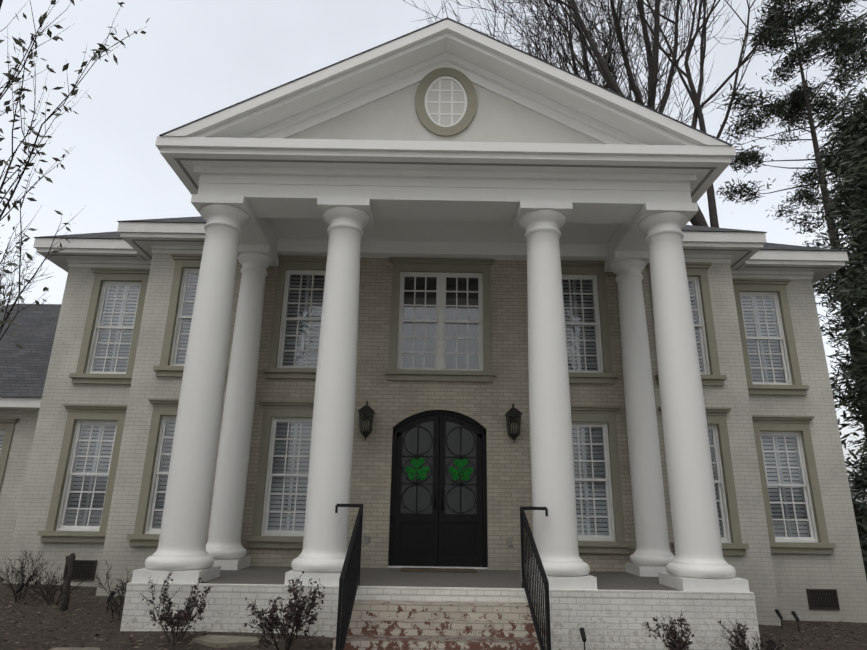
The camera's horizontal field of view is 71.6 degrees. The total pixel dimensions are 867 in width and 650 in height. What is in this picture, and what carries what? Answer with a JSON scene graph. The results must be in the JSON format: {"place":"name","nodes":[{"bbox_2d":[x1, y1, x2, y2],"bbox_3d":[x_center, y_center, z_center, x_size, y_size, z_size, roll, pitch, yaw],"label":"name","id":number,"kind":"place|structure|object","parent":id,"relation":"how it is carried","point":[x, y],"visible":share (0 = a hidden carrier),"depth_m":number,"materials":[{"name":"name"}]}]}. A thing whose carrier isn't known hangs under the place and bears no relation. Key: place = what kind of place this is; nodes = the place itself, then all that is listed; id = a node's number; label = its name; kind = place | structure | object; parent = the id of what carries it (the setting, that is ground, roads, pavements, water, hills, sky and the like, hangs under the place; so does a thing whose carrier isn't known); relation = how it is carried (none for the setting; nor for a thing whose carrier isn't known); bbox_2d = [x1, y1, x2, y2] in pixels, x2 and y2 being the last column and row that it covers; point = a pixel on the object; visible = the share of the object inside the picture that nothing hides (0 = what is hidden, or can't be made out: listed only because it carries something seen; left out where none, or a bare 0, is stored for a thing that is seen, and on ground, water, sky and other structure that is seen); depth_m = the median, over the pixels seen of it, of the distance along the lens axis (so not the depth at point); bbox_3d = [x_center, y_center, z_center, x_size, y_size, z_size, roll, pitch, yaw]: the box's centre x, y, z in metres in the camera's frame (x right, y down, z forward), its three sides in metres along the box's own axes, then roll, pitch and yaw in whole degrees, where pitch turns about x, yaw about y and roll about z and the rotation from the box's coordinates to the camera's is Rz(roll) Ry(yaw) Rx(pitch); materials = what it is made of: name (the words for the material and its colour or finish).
{"place":"outdoors","nodes":[
{"label":"outdoors","id":0,"kind":"place"},
{"bbox_2d":[0,521,866,649],"bbox_3d":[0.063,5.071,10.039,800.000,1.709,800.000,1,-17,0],"label":"ground","id":1,"kind":"structure","parent":0,"point":[69,637],"depth_m":8.06,"materials":[{"name":"soil"}]},
{"bbox_2d":[15,582,24,602],"bbox_3d":[-6.421,4.166,9.318,0.066,0.331,0.156,1,-17,0],"label":"landscape light","id":2,"kind":"object","parent":1,"relation":"on","point":[20,587],"visible":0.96,"depth_m":9.30,"materials":[{"name":"black metal"}]},
{"bbox_2d":[0,548,47,599],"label":"shrub","id":3,"kind":"object","parent":1,"relation":"on","point":[20,571],"visible":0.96,"depth_m":9.65,"materials":[{"name":"brown plant"}]},
{"bbox_2d":[0,224,54,306],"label":"tree","id":4,"kind":"object","parent":1,"relation":"on","point":[4,285],"visible":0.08,"depth_m":35.26,"materials":[{"name":"brown plant"}]},
{"bbox_2d":[0,4,91,348],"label":"sapling","id":5,"kind":"object","parent":1,"relation":"on","point":[21,243],"visible":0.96,"depth_m":7.70,"materials":[{"name":"brown plant"}]},
{"bbox_2d":[26,561,84,604],"bbox_3d":[-5.834,4.020,9.334,0.764,0.654,0.642,1,-17,0],"label":"shrub","id":6,"kind":"object","parent":1,"relation":"on","point":[53,583],"visible":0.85,"depth_m":9.28,"materials":[{"name":"brown plant"}]},
{"bbox_2d":[59,553,75,610],"bbox_3d":[-5.477,3.854,8.982,0.162,0.848,0.119,1,-17,0],"label":"pruned stump","id":7,"kind":"object","parent":1,"relation":"on","point":[70,560],"visible":1,"depth_m":8.96,"materials":[{"name":"brown wood"}]},
{"bbox_2d":[0,0,149,218],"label":"sapling","id":8,"kind":"object","parent":1,"relation":"on","point":[102,48],"visible":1,"depth_m":6.35,"materials":[{"name":"brown plant"}]},
{"bbox_2d":[107,591,114,611],"bbox_3d":[-4.799,4.125,8.925,0.066,0.331,0.156,1,-17,0],"label":"landscape light","id":9,"kind":"object","parent":1,"relation":"on","point":[113,592],"visible":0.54,"depth_m":8.90,"materials":[{"name":"black metal"}]},
{"bbox_2d":[94,561,135,619],"bbox_3d":[-4.394,3.716,8.447,0.457,0.818,0.948,1,-17,0],"label":"shrub","id":10,"kind":"object","parent":1,"relation":"on","point":[119,593],"visible":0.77,"depth_m":8.24,"materials":[{"name":"brown plant"}]},
{"bbox_2d":[50,635,258,649],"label":"flagstones","id":11,"kind":"object","parent":1,"relation":"on","point":[219,641],"visible":0.86,"depth_m":6.96,"materials":[{"name":"grey stone"}]},
{"bbox_2d":[141,571,212,644],"bbox_3d":[-2.943,3.345,7.095,0.713,0.803,0.760,-9,-20,29],"label":"shrub","id":12,"kind":"object","parent":1,"relation":"on","point":[177,618],"visible":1,"depth_m":7.05,"materials":[{"name":"green plant"}]},
{"bbox_2d":[244,571,324,649],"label":"shrub","id":13,"kind":"object","parent":1,"relation":"on","point":[271,622],"visible":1,"depth_m":6.72,"materials":[{"name":"green plant"}]},
{"bbox_2d":[0,216,866,625],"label":"house","id":14,"kind":"structure","parent":1,"relation":"on","point":[38,388],"depth_m":11.38,"materials":[{"name":"brick"}]},
{"bbox_2d":[358,401,374,440],"bbox_3d":[-1.214,1.720,10.886,0.292,0.737,0.345,1,-17,0],"label":"lantern","id":15,"kind":"object","parent":14,"relation":"attached to","point":[366,414],"visible":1,"depth_m":10.77,"materials":[{"name":"brown metal"}]},
{"bbox_2d":[0,254,836,554],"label":"windows","id":16,"kind":"structure","parent":14,"relation":"attached to","point":[440,320],"depth_m":11.67,"materials":[{"name":"white glass"}]},
{"bbox_2d":[388,410,487,568],"bbox_3d":[0.097,2.912,10.843,1.720,2.740,0.161,1,-17,0],"label":"front door","id":17,"kind":"structure","parent":14,"relation":"attached to","point":[423,473],"depth_m":10.79,"materials":[{"name":"black metal"}]},
{"bbox_2d":[364,536,511,544],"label":"electrical outlets","id":18,"kind":"object","parent":14,"relation":"attached to","point":[366,540],"visible":0.86,"depth_m":10.41,"materials":[{"name":"grey plastic"}]},
{"bbox_2d":[63,560,839,609],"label":"foundation vents","id":19,"kind":"object","parent":14,"relation":"attached to","point":[822,599],"visible":0.75,"depth_m":10.96,"materials":[{"name":"metal"}]},
{"bbox_2d":[505,404,522,442],"bbox_3d":[1.446,1.764,10.893,0.292,0.737,0.345,1,-17,0],"label":"lantern","id":20,"kind":"object","parent":14,"relation":"attached to","point":[513,414],"visible":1,"depth_m":10.77,"materials":[{"name":"brown metal"}]},
{"bbox_2d":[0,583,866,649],"bbox_3d":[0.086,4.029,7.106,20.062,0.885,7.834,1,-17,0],"label":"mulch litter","id":21,"kind":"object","parent":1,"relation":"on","point":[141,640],"visible":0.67,"depth_m":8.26,"materials":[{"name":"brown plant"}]},
{"bbox_2d":[120,566,759,649],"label":"porch and steps","id":22,"kind":"object","parent":1,"relation":"on","point":[395,609],"visible":0.6,"depth_m":7.65,"materials":[{"name":"white brick"}]},
{"bbox_2d":[335,504,363,649],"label":"railing","id":23,"kind":"object","parent":22,"relation":"on","point":[349,581],"visible":1,"depth_m":6.99,"materials":[{"name":"black metal"}]},
{"bbox_2d":[400,568,476,572],"bbox_3d":[0.080,4.061,9.965,1.240,0.021,0.500,1,-17,0],"label":"door mat","id":24,"kind":"object","parent":22,"relation":"on","point":[454,570],"depth_m":9.84,"materials":[{"name":"brown fabric"}]},
{"bbox_2d":[131,17,749,591],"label":"portico","id":25,"kind":"structure","parent":22,"relation":"on","point":[447,137],"depth_m":9.56,"materials":[{"name":"paint"}]},
{"bbox_2d":[520,507,550,649],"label":"railing","id":26,"kind":"object","parent":22,"relation":"on","point":[543,615],"visible":0.98,"depth_m":7.03,"materials":[{"name":"black metal"}]},
{"bbox_2d":[403,0,740,122],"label":"tree","id":27,"kind":"object","parent":1,"relation":"on","point":[551,32],"visible":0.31,"depth_m":41.21,"materials":[{"name":"brown plant"}]},
{"bbox_2d":[517,2,643,96],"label":"tree","id":28,"kind":"object","parent":1,"relation":"on","point":[619,68],"visible":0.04,"depth_m":40.70,"materials":[{"name":"brown plant"}]},
{"bbox_2d":[579,627,586,649],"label":"landscape light","id":29,"kind":"object","parent":1,"relation":"on","point":[582,633],"visible":1,"depth_m":7.37,"materials":[{"name":"black metal"}]},
{"bbox_2d":[641,611,693,649],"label":"shrub","id":30,"kind":"object","parent":1,"relation":"on","point":[675,642],"visible":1,"depth_m":6.85,"materials":[{"name":"green plant"}]},
{"bbox_2d":[498,0,866,564],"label":"tree","id":31,"kind":"object","parent":1,"relation":"on","point":[698,218],"visible":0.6,"depth_m":37.84,"materials":[{"name":"brown plant"}]},
{"bbox_2d":[718,619,787,649],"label":"shrub","id":32,"kind":"object","parent":1,"relation":"on","point":[743,645],"visible":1,"depth_m":7.00,"materials":[{"name":"green plant"}]},
{"bbox_2d":[775,609,782,628],"bbox_3d":[5.688,4.851,9.878,0.066,0.331,0.156,1,-17,0],"label":"landscape light","id":33,"kind":"object","parent":1,"relation":"on","point":[777,611],"visible":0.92,"depth_m":9.87,"materials":[{"name":"black metal"}]},
{"bbox_2d":[713,0,866,441],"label":"pine","id":34,"kind":"object","parent":1,"relation":"on","point":[846,47],"visible":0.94,"depth_m":35.57,"materials":[{"name":"green plant"}]},
{"bbox_2d":[791,611,799,630],"bbox_3d":[5.888,4.825,9.762,0.066,0.331,0.156,1,-17,0],"label":"landscape light","id":35,"kind":"object","parent":1,"relation":"on","point":[793,613],"visible":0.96,"depth_m":9.75,"materials":[{"name":"black metal"}]},
{"bbox_2d":[766,78,861,340],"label":"pine","id":36,"kind":"object","parent":1,"relation":"on","point":[808,196],"visible":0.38,"depth_m":43.79,"materials":[{"name":"green plant"}]},
{"bbox_2d":[798,90,866,564],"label":"tree","id":37,"kind":"object","parent":1,"relation":"on","point":[845,140],"visible":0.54,"depth_m":23.13,"materials":[{"name":"green plant"}]},
{"bbox_2d":[805,140,866,538],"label":"tree","id":38,"kind":"object","parent":1,"relation":"on","point":[863,496],"visible":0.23,"depth_m":28.28,"materials":[{"name":"green plant"}]},
{"bbox_2d":[816,87,866,579],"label":"tree","id":39,"kind":"object","parent":1,"relation":"on","point":[860,157],"visible":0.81,"depth_m":17.07,"materials":[{"name":"green plant"}]},
{"bbox_2d":[0,0,866,520],"label":"sky","id":40,"kind":"structure","parent":0,"point":[195,59],"materials":[{"name":"white"}]}
]}

